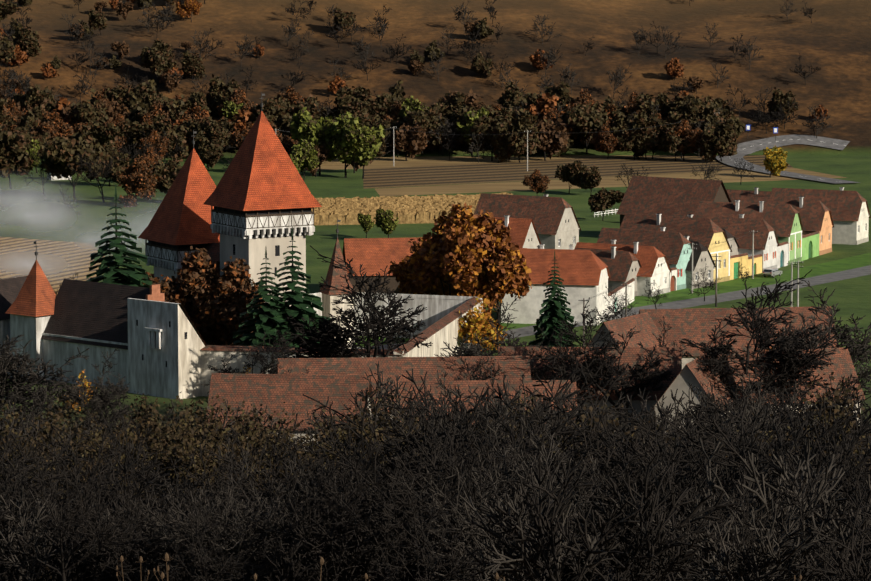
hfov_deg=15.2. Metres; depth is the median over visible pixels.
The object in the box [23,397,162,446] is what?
thicket tree
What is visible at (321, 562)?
teasels
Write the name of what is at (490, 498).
thicket tree
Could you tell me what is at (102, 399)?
bush
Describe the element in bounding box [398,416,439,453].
thicket tree
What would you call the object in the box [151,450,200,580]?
thicket shrub
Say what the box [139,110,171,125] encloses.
tree
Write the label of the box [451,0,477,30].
hill tree
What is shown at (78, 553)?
thicket shrub
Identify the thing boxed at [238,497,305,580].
thicket shrub
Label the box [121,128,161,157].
tree
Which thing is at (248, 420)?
thicket tree
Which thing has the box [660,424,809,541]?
thicket tree
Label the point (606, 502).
thicket tree
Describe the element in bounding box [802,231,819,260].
green gate wall
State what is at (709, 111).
tree
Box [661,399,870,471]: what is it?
thicket tree
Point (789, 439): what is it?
thicket tree
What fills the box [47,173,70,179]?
hill hut
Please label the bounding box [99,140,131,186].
olive tree
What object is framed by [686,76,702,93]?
hill tree
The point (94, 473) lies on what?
thicket tree
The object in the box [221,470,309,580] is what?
thicket tree
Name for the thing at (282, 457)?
thicket tree
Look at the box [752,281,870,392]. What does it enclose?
giant bare tree
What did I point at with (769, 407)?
thicket tree
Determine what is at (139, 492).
thicket shrub
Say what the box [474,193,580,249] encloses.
house
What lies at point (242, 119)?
tree
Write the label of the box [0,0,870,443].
ground
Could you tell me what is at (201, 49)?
hill tree
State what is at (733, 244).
house
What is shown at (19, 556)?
thicket tree
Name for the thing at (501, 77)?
hill tree
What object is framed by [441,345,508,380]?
bare tree
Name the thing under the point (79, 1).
hill tree
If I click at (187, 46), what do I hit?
hill tree
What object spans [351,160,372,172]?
tree
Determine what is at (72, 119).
tree
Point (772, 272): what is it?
parked car
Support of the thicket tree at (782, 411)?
on the ground
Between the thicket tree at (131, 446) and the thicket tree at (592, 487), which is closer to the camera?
the thicket tree at (592, 487)
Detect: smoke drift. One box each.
[8,197,26,202]
[11,258,44,268]
[19,208,63,224]
[85,238,100,241]
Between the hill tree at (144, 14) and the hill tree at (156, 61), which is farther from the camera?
the hill tree at (144, 14)
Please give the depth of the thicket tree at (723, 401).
349.66 m
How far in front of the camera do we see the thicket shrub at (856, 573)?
64.88 m
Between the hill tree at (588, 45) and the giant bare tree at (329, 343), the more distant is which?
the hill tree at (588, 45)
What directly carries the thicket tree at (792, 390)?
on the ground
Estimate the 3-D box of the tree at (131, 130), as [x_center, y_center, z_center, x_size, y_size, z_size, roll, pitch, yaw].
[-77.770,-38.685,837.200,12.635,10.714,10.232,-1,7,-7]
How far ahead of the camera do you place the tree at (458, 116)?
847.56 m
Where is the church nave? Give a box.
[204,243,219,344]
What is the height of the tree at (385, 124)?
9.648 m
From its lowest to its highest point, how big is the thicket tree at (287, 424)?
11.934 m
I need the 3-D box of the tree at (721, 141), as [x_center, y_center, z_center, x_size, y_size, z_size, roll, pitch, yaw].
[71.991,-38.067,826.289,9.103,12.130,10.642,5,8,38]
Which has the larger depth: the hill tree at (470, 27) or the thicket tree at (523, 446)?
the hill tree at (470, 27)
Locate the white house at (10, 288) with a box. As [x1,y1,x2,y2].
[0,276,26,372]
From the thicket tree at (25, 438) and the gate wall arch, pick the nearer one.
the thicket tree at (25, 438)
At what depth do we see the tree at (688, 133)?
829.75 m
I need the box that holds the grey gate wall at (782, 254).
[777,241,787,268]
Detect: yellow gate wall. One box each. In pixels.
[730,253,747,279]
[748,254,762,275]
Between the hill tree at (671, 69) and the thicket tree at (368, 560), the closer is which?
the thicket tree at (368, 560)
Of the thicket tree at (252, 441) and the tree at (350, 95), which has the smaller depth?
the thicket tree at (252, 441)
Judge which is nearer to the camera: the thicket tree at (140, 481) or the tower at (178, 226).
the thicket tree at (140, 481)
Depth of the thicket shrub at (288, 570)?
106.66 m
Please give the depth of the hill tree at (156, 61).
890.07 m
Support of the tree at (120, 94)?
on the ground
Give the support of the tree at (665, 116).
on the ground
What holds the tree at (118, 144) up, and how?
on the ground
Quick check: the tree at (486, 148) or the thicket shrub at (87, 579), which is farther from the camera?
the tree at (486, 148)
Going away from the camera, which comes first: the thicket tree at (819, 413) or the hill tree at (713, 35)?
the thicket tree at (819, 413)
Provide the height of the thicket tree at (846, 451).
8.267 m
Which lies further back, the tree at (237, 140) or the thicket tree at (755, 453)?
the tree at (237, 140)
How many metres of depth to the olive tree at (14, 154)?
741.86 m
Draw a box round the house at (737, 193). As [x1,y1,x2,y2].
[726,187,770,199]
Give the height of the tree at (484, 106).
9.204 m
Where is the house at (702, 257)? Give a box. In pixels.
[684,236,715,288]
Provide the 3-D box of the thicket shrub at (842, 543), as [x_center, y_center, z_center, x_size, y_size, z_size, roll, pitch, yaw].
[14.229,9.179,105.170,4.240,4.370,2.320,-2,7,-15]
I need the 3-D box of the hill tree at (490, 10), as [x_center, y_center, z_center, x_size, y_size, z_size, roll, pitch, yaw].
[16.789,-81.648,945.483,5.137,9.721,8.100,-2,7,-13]
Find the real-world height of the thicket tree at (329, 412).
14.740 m
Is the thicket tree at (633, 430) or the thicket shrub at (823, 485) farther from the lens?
the thicket tree at (633, 430)
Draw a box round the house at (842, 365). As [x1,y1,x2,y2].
[723,347,864,420]
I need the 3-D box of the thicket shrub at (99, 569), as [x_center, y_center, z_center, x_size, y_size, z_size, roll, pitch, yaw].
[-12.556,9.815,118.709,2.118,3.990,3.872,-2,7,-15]
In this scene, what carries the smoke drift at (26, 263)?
on the ground
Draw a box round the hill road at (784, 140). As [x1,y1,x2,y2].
[716,135,860,183]
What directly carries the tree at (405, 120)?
on the ground
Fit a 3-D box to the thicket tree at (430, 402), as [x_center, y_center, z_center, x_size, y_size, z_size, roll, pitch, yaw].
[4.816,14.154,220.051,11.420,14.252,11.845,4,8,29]
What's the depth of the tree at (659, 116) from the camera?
855.70 m
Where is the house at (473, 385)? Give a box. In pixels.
[397,380,576,423]
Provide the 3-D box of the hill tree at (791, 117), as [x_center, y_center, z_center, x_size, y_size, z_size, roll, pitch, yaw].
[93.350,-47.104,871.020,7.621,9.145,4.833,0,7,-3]
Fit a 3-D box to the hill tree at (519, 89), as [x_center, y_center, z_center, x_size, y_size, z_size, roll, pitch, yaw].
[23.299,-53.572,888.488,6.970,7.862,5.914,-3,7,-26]
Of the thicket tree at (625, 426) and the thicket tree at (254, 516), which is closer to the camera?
the thicket tree at (254, 516)
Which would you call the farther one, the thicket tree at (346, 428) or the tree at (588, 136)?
the tree at (588, 136)
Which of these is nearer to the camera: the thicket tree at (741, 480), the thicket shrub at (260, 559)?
the thicket tree at (741, 480)
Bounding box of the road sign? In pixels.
[773,127,777,140]
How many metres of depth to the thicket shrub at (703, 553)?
89.69 m
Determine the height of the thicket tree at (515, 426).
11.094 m
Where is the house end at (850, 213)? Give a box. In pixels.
[770,187,870,244]
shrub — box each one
[0,485,11,507]
[3,432,56,471]
[17,546,85,580]
[67,484,140,580]
[68,505,121,580]
[78,466,136,580]
[83,489,159,580]
[91,455,189,580]
[111,501,187,580]
[129,478,292,580]
[151,448,248,580]
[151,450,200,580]
[156,494,249,580]
[182,433,380,580]
[189,490,280,580]
[196,505,312,580]
[202,474,353,579]
[218,500,290,580]
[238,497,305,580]
[258,531,317,580]
[260,456,395,565]
[266,488,402,580]
[295,498,408,580]
[304,458,502,580]
[323,467,440,580]
[350,457,474,580]
[350,522,404,580]
[369,474,486,580]
[389,452,589,580]
[391,451,591,570]
[401,478,558,580]
[411,520,547,580]
[459,483,619,580]
[486,458,642,580]
[528,454,619,580]
[550,482,667,580]
[559,465,700,580]
[570,454,735,580]
[597,454,717,580]
[610,438,846,572]
[619,468,746,578]
[633,488,777,580]
[637,499,816,580]
[652,493,731,576]
[658,431,837,523]
[665,477,777,580]
[677,480,807,580]
[687,487,827,580]
[702,460,827,580]
[704,452,870,580]
[707,438,870,580]
[771,517,813,580]
[796,485,870,580]
[803,462,867,578]
[804,501,870,580]
[819,483,870,580]
[820,518,861,580]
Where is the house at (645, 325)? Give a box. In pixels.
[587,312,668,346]
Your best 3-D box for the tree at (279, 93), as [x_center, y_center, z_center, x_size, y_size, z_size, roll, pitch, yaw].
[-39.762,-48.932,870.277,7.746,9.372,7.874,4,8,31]
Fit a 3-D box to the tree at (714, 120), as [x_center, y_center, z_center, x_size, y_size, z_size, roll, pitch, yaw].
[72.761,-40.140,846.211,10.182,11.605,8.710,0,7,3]
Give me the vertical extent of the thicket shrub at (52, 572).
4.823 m
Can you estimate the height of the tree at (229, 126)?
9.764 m
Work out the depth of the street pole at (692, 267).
544.11 m
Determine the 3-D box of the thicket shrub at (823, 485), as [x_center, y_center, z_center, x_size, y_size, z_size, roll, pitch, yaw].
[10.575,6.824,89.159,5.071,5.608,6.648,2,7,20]
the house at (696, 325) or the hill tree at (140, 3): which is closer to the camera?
the house at (696, 325)
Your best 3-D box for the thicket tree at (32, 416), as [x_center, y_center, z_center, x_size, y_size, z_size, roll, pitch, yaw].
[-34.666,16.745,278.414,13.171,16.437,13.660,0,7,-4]
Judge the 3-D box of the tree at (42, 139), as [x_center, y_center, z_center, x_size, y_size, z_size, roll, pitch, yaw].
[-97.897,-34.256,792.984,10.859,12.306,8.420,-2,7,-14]
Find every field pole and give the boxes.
[392,126,393,165]
[524,130,530,170]
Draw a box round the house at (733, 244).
[722,229,738,255]
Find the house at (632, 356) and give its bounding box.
[498,346,681,425]
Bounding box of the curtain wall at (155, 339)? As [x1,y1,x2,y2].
[41,279,482,398]
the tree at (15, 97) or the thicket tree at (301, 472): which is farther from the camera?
the tree at (15, 97)
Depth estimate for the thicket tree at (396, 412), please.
207.79 m
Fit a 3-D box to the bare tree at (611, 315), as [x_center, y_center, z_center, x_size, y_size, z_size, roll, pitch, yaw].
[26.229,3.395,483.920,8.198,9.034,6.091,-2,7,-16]
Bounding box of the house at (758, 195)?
[747,194,770,197]
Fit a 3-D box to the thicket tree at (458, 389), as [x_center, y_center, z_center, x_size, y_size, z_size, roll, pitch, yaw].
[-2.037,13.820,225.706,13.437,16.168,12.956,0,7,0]
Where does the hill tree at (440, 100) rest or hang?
on the ground
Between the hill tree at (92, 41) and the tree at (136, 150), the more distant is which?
the hill tree at (92, 41)
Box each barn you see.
[342,237,431,293]
[617,176,730,225]
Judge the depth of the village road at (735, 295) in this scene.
540.25 m
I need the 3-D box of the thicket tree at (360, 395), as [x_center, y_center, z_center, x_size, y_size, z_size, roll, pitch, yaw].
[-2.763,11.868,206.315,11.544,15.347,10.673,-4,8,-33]
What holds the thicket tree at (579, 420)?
on the ground
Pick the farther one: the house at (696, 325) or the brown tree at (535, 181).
the brown tree at (535, 181)
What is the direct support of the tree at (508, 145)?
on the ground
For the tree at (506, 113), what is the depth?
851.88 m
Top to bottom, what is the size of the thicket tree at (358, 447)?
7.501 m
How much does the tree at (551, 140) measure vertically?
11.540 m
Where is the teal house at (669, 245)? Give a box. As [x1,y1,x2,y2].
[597,227,693,289]
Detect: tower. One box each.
[6,242,55,377]
[138,130,219,282]
[203,92,321,305]
[320,218,354,348]
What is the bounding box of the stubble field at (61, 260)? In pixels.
[0,237,108,295]
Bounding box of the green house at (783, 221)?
[696,200,803,264]
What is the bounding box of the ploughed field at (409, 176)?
[363,155,792,188]
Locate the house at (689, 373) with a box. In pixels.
[652,353,734,432]
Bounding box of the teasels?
[116,552,804,580]
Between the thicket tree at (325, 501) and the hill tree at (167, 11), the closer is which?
the thicket tree at (325, 501)
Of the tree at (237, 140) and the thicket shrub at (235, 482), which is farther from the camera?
the tree at (237, 140)
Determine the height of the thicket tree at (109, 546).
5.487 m
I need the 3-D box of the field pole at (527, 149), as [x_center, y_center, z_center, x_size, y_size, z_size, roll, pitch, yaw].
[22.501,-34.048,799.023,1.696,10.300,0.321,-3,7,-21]
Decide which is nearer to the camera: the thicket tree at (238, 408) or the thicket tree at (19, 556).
the thicket tree at (19, 556)
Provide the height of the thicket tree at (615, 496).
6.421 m
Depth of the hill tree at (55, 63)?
893.16 m
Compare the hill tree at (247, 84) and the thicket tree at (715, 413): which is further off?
the hill tree at (247, 84)
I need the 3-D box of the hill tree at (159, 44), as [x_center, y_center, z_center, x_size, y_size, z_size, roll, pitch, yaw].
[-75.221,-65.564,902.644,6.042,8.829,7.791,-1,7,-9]
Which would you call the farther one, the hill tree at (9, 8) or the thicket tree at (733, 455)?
the hill tree at (9, 8)
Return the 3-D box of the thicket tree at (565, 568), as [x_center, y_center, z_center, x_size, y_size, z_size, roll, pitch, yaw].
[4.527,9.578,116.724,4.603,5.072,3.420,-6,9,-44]
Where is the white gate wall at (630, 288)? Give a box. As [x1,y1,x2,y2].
[608,278,634,314]
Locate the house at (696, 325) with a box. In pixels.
[639,306,836,368]
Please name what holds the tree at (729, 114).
on the ground
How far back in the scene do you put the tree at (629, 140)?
835.07 m
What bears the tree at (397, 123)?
on the ground
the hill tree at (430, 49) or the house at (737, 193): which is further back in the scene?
the hill tree at (430, 49)
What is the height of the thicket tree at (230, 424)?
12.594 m
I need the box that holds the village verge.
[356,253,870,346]
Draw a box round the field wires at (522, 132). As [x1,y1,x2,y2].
[278,117,710,134]
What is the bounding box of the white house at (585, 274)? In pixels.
[501,244,609,325]
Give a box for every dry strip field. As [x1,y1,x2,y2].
[304,155,632,170]
[375,168,846,195]
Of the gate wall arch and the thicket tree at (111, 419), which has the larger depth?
the gate wall arch
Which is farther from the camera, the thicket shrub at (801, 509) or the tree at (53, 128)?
the tree at (53, 128)
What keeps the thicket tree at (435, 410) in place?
on the ground
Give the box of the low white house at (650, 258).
[574,239,670,296]
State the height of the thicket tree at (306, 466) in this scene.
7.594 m
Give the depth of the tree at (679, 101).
859.32 m
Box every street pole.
[578,298,588,344]
[621,283,626,316]
[688,243,696,292]
[712,254,720,306]
[751,230,757,278]
[787,262,796,306]
[793,260,802,306]
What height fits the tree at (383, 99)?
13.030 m
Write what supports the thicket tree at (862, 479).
on the ground
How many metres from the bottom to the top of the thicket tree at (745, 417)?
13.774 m
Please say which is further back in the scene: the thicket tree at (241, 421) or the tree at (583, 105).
the tree at (583, 105)
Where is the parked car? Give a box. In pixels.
[763,268,781,277]
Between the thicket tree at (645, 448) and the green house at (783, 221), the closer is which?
the thicket tree at (645, 448)
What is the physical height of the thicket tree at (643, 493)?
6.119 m
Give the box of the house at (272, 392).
[206,373,372,450]
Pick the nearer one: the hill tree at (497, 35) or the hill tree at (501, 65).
the hill tree at (501, 65)
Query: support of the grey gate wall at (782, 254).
on the ground
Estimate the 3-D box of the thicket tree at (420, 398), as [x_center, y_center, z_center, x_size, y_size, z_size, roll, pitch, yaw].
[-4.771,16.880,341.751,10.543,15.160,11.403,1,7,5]
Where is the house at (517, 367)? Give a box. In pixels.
[277,356,530,417]
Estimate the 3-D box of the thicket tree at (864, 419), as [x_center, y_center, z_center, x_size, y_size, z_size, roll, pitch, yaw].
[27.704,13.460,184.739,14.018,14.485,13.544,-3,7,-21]
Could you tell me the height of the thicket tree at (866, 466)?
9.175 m
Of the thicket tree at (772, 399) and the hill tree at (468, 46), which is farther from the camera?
the hill tree at (468, 46)
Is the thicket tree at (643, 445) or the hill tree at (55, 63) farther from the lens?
the hill tree at (55, 63)
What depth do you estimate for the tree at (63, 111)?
841.73 m
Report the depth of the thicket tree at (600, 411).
294.08 m
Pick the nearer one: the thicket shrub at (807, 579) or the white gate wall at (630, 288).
the thicket shrub at (807, 579)
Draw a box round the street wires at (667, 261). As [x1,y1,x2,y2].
[586,232,753,299]
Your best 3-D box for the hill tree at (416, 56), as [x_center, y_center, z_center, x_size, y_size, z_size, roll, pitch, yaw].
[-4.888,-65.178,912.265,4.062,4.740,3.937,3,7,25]
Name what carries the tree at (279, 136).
on the ground
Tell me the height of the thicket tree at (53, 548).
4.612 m
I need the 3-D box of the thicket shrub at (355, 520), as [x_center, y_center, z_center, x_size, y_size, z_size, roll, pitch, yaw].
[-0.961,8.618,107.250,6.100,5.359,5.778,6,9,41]
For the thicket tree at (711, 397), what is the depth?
308.99 m
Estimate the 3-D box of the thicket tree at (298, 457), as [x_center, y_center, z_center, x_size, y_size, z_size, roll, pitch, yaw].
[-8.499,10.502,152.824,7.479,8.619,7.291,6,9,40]
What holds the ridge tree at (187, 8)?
on the ground
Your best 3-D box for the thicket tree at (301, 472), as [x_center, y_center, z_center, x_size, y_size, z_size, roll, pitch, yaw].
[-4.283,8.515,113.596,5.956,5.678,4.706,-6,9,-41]
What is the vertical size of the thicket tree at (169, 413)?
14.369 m
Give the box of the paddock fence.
[594,208,617,216]
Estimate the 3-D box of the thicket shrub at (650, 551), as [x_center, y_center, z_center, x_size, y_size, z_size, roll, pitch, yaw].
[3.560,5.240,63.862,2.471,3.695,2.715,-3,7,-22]
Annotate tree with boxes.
[0,1,19,21]
[0,23,14,40]
[0,32,16,62]
[0,62,17,79]
[0,68,16,97]
[0,84,8,98]
[0,93,20,106]
[0,99,7,112]
[0,108,16,129]
[0,125,33,188]
[0,193,14,214]
[0,335,88,423]
[0,395,56,443]
[0,397,72,579]
[0,399,25,441]
[0,403,92,440]
[0,425,139,580]
[0,426,119,580]
[0,427,61,580]
[0,428,170,580]
[0,432,48,580]
[0,460,40,580]
[0,462,141,580]
[0,463,82,578]
[0,478,124,580]
[0,484,80,580]
[0,492,50,580]
[1,83,21,97]
[1,410,96,455]
[1,447,103,579]
[1,499,70,580]
[2,99,23,126]
[3,78,21,95]
[3,382,58,430]
[3,392,29,422]
[3,421,117,481]
[4,45,28,65]
[4,433,106,580]
[7,69,32,93]
[8,67,22,81]
[9,17,21,30]
[9,86,24,96]
[10,398,101,479]
[11,2,31,26]
[11,23,41,56]
[14,124,52,172]
[17,0,31,5]
[17,82,55,110]
[17,400,43,438]
[20,147,53,196]
[21,104,62,132]
[22,419,101,444]
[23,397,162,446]
[26,139,40,167]
[27,101,54,113]
[28,415,250,580]
[34,118,60,158]
[35,506,111,580]
[37,110,73,142]
[38,110,50,121]
[38,501,116,580]
[39,132,105,197]
[40,63,59,77]
[40,184,81,224]
[42,453,97,580]
[47,430,160,578]
[48,55,61,68]
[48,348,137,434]
[49,395,116,467]
[49,442,169,580]
[50,97,69,118]
[51,85,69,102]
[54,272,77,294]
[55,103,72,121]
[55,419,94,458]
[59,469,103,574]
[60,14,90,41]
[62,369,96,410]
[63,111,80,127]
[64,98,108,123]
[64,403,131,447]
[64,448,188,579]
[66,150,127,202]
[66,440,148,473]
[67,43,89,71]
[68,23,83,39]
[68,118,121,148]
[70,119,90,132]
[71,455,165,580]
[71,493,208,580]
[72,28,89,44]
[72,440,107,458]
[73,19,92,37]
[73,69,90,99]
[74,0,82,9]
[74,419,142,441]
[75,476,241,580]
[76,70,97,97]
[77,503,179,580]
[78,409,100,438]
[79,42,112,74]
[82,415,140,440]
[86,184,152,287]
[87,30,98,48]
[88,9,106,34]
[88,91,123,111]
[90,88,105,101]
[91,396,176,470]
[93,407,216,453]
[94,1,106,12]
[94,457,157,580]
[95,103,114,122]
[96,57,107,69]
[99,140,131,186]
[101,84,119,104]
[103,98,128,120]
[104,82,165,110]
[104,118,126,153]
[106,415,138,458]
[108,0,118,11]
[108,55,121,68]
[108,409,178,440]
[110,41,129,61]
[110,431,206,580]
[112,112,124,126]
[114,63,148,86]
[114,398,183,438]
[115,1,134,19]
[116,155,159,206]
[116,520,216,580]
[117,134,141,159]
[117,391,163,437]
[118,118,153,153]
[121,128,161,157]
[129,95,151,123]
[129,476,204,580]
[132,108,152,121]
[132,388,264,480]
[135,0,151,8]
[135,1,161,31]
[135,111,152,145]
[135,129,168,156]
[136,147,163,173]
[136,410,227,579]
[139,45,178,84]
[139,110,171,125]
[141,416,184,463]
[142,271,190,313]
[145,79,169,108]
[146,10,173,31]
[147,112,188,161]
[149,103,172,122]
[150,154,181,193]
[150,438,325,579]
[152,246,235,342]
[153,38,173,59]
[154,0,174,31]
[154,464,278,576]
[159,65,183,82]
[160,72,180,92]
[160,129,185,157]
[160,392,209,580]
[162,94,181,123]
[162,388,232,579]
[163,0,176,4]
[166,89,206,120]
[170,70,182,83]
[171,42,182,58]
[171,119,195,150]
[175,0,201,21]
[175,409,273,429]
[176,107,209,124]
[180,49,205,80]
[180,105,210,140]
[180,463,293,580]
[181,41,191,50]
[181,117,231,148]
[189,30,215,59]
[189,256,264,345]
[190,73,207,91]
[190,423,330,512]
[193,28,223,58]
[194,403,313,439]
[195,134,223,168]
[200,409,302,471]
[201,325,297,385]
[202,259,219,342]
[203,418,415,579]
[206,74,240,117]
[208,405,261,436]
[210,401,268,455]
[214,400,234,441]
[217,89,257,116]
[218,73,233,84]
[218,87,250,106]
[218,116,238,151]
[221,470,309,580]
[222,101,245,120]
[222,404,283,450]
[223,454,356,580]
[225,426,271,473]
[227,109,251,140]
[227,122,252,147]
[228,406,281,437]
[230,35,254,59]
[230,428,294,476]
[233,249,298,346]
[239,64,257,96]
[240,421,300,477]
[242,102,254,123]
[250,99,285,127]
[251,44,264,55]
[251,104,284,131]
[252,36,264,58]
[252,416,393,490]
[253,428,312,580]
[262,508,353,580]
[263,96,290,112]
[263,402,303,455]
[263,431,292,456]
[268,121,282,142]
[269,434,400,494]
[270,227,330,346]
[270,355,309,373]
[273,91,285,99]
[273,447,352,580]
[274,85,304,110]
[277,108,310,139]
[278,455,374,580]
[281,19,301,46]
[281,62,305,85]
[281,135,296,154]
[283,452,362,564]
[284,245,432,357]
[284,467,386,580]
[285,0,310,23]
[285,479,394,579]
[287,107,339,175]
[287,442,431,535]
[288,43,304,59]
[288,94,321,119]
[288,398,468,456]
[289,134,298,144]
[289,148,304,171]
[289,399,558,580]
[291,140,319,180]
[293,30,314,50]
[299,409,325,451]
[299,518,387,580]
[300,361,430,456]
[303,363,600,521]
[305,458,403,580]
[306,145,329,176]
[307,0,316,14]
[307,409,342,452]
[307,483,373,578]
[310,382,481,442]
[311,370,430,452]
[312,408,421,443]
[314,393,358,431]
[314,411,561,577]
[315,401,358,441]
[316,105,332,117]
[319,84,341,109]
[320,107,334,117]
[320,443,361,469]
[323,15,338,30]
[325,3,336,17]
[325,20,350,47]
[327,59,351,79]
[327,76,347,93]
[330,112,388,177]
[331,388,422,536]
[331,429,438,575]
[333,7,355,34]
[333,84,371,112]
[333,96,371,128]
[333,391,469,423]
[336,13,363,41]
[336,399,382,447]
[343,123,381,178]
[351,35,377,67]
[351,98,380,127]
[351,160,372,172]
[352,432,409,580]
[353,51,381,80]
[354,99,387,116]
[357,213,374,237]
[358,375,440,432]
[359,387,536,560]
[360,428,598,580]
[362,16,386,46]
[366,396,477,441]
[368,453,459,580]
[370,376,586,443]
[372,136,395,160]
[373,4,391,33]
[373,120,391,149]
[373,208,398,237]
[373,467,571,579]
[374,117,402,150]
[375,91,403,120]
[376,138,385,155]
[376,391,593,447]
[379,380,648,484]
[381,363,642,528]
[381,386,434,418]
[382,420,443,580]
[383,41,400,62]
[383,101,402,123]
[385,80,409,104]
[385,127,407,156]
[386,34,412,63]
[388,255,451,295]
[392,122,429,160]
[392,416,486,577]
[395,404,482,517]
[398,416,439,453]
[399,96,428,119]
[400,108,440,153]
[402,116,411,126]
[405,390,579,439]
[405,399,531,421]
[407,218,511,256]
[408,58,423,76]
[410,49,423,62]
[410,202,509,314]
[410,437,528,580]
[418,101,443,116]
[419,51,447,80]
[423,40,444,61]
[425,108,446,152]
[427,132,451,152]
[428,116,461,155]
[428,370,521,439]
[432,398,591,576]
[434,92,465,137]
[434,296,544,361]
[437,26,456,53]
[437,91,450,104]
[438,466,572,580]
[440,406,617,578]
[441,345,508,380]
[442,89,483,109]
[442,128,462,159]
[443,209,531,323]
[445,410,611,580]
[446,365,580,441]
[450,104,485,152]
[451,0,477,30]
[455,32,480,51]
[456,107,488,156]
[457,40,476,59]
[457,294,506,351]
[462,393,574,579]
[463,26,485,59]
[463,134,490,162]
[464,21,478,39]
[466,397,572,480]
[468,385,670,436]
[470,52,493,77]
[470,114,510,160]
[473,17,493,39]
[477,102,493,109]
[480,43,493,60]
[481,105,519,125]
[482,143,493,158]
[483,0,496,23]
[484,403,708,572]
[488,381,654,424]
[490,64,514,88]
[491,22,502,39]
[491,56,513,71]
[492,108,540,162]
[493,103,502,110]
[497,79,537,111]
[505,474,668,580]
[508,80,527,95]
[508,399,664,433]
[510,389,584,422]
[514,399,740,459]
[520,108,539,153]
[521,169,550,193]
[521,326,607,391]
[524,15,549,40]
[525,93,564,118]
[527,251,577,346]
[529,49,552,71]
[529,519,604,580]
[533,16,561,43]
[533,297,675,427]
[534,118,569,160]
[537,74,554,94]
[537,105,563,119]
[538,45,562,76]
[538,80,573,109]
[539,398,637,431]
[541,108,574,138]
[542,119,573,156]
[545,389,579,423]
[546,392,670,445]
[546,408,585,447]
[547,457,706,578]
[549,427,772,580]
[550,417,719,563]
[551,112,560,125]
[551,388,797,478]
[552,394,689,468]
[554,160,588,192]
[557,451,630,579]
[558,63,581,93]
[558,108,570,119]
[562,420,676,561]
[566,88,602,110]
[566,105,608,153]
[567,444,692,578]
[570,102,606,145]
[571,438,715,579]
[571,438,797,572]
[576,406,667,476]
[579,165,601,191]
[580,108,610,145]
[582,36,594,55]
[588,187,624,220]
[590,125,618,158]
[590,402,843,577]
[591,103,616,146]
[591,285,638,327]
[595,389,855,504]
[598,381,822,449]
[599,419,820,474]
[601,94,624,112]
[602,292,633,318]
[602,435,730,489]
[606,63,632,97]
[609,118,624,150]
[610,112,633,151]
[611,107,635,127]
[613,86,627,105]
[615,164,650,187]
[616,119,649,159]
[618,419,632,434]
[619,382,698,449]
[622,424,738,575]
[623,90,639,114]
[623,395,772,445]
[631,110,665,158]
[632,25,658,55]
[634,103,659,118]
[635,104,652,115]
[636,91,669,118]
[636,92,656,103]
[636,462,686,577]
[639,381,870,542]
[640,21,670,53]
[642,276,667,308]
[642,404,740,457]
[645,436,819,489]
[648,395,739,440]
[649,380,777,427]
[652,122,670,158]
[652,316,687,357]
[653,109,667,120]
[654,26,684,57]
[655,112,669,125]
[660,127,691,160]
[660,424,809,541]
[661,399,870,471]
[662,119,701,160]
[663,58,684,79]
[666,92,693,114]
[667,100,701,127]
[668,390,777,448]
[668,393,723,430]
[669,395,781,436]
[670,74,693,93]
[671,90,688,101]
[672,94,700,113]
[674,388,781,420]
[674,434,870,576]
[676,384,807,437]
[677,373,842,451]
[679,269,832,400]
[684,382,818,457]
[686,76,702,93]
[686,368,870,451]
[686,386,834,436]
[688,94,716,115]
[688,264,721,300]
[689,120,704,129]
[691,381,716,416]
[692,157,724,179]
[695,122,711,157]
[699,102,725,121]
[699,113,735,155]
[699,117,738,162]
[699,426,740,473]
[701,96,730,113]
[703,22,724,45]
[705,390,792,424]
[710,62,730,87]
[713,101,744,136]
[714,381,780,425]
[715,461,870,556]
[723,111,736,127]
[723,381,870,580]
[725,84,751,116]
[725,405,792,467]
[725,463,849,580]
[726,426,869,487]
[728,33,742,56]
[732,158,754,184]
[736,38,763,68]
[736,261,753,286]
[741,385,815,410]
[749,99,785,133]
[751,86,772,114]
[752,104,772,123]
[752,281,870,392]
[754,377,817,417]
[763,145,787,177]
[767,87,798,122]
[769,410,810,442]
[771,109,789,126]
[771,423,811,467]
[773,98,799,129]
[773,395,824,419]
[773,400,867,422]
[778,375,870,425]
[780,0,797,18]
[781,387,870,580]
[786,372,870,470]
[789,53,820,84]
[790,385,861,421]
[791,415,870,501]
[794,397,870,517]
[800,1,815,22]
[802,111,826,135]
[806,105,834,137]
[808,469,870,537]
[809,105,827,118]
[859,396,870,455]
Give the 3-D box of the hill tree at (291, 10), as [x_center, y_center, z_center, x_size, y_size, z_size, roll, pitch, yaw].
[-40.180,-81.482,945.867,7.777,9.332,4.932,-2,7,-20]
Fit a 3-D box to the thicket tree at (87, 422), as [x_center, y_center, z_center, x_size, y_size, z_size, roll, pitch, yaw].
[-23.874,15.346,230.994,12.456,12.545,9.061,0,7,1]
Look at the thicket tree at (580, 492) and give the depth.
110.90 m
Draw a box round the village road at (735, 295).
[357,265,870,349]
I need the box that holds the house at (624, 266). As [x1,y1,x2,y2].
[575,246,641,295]
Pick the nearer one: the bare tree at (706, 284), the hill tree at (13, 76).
the bare tree at (706, 284)
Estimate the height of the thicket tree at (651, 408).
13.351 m
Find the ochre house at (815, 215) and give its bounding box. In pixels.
[732,196,833,255]
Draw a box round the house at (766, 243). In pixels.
[679,214,778,272]
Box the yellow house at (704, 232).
[620,213,731,282]
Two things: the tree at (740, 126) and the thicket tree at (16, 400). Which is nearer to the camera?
the thicket tree at (16, 400)
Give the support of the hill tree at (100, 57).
on the ground
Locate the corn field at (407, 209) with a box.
[311,192,512,224]
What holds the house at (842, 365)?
on the ground
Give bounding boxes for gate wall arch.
[669,267,676,291]

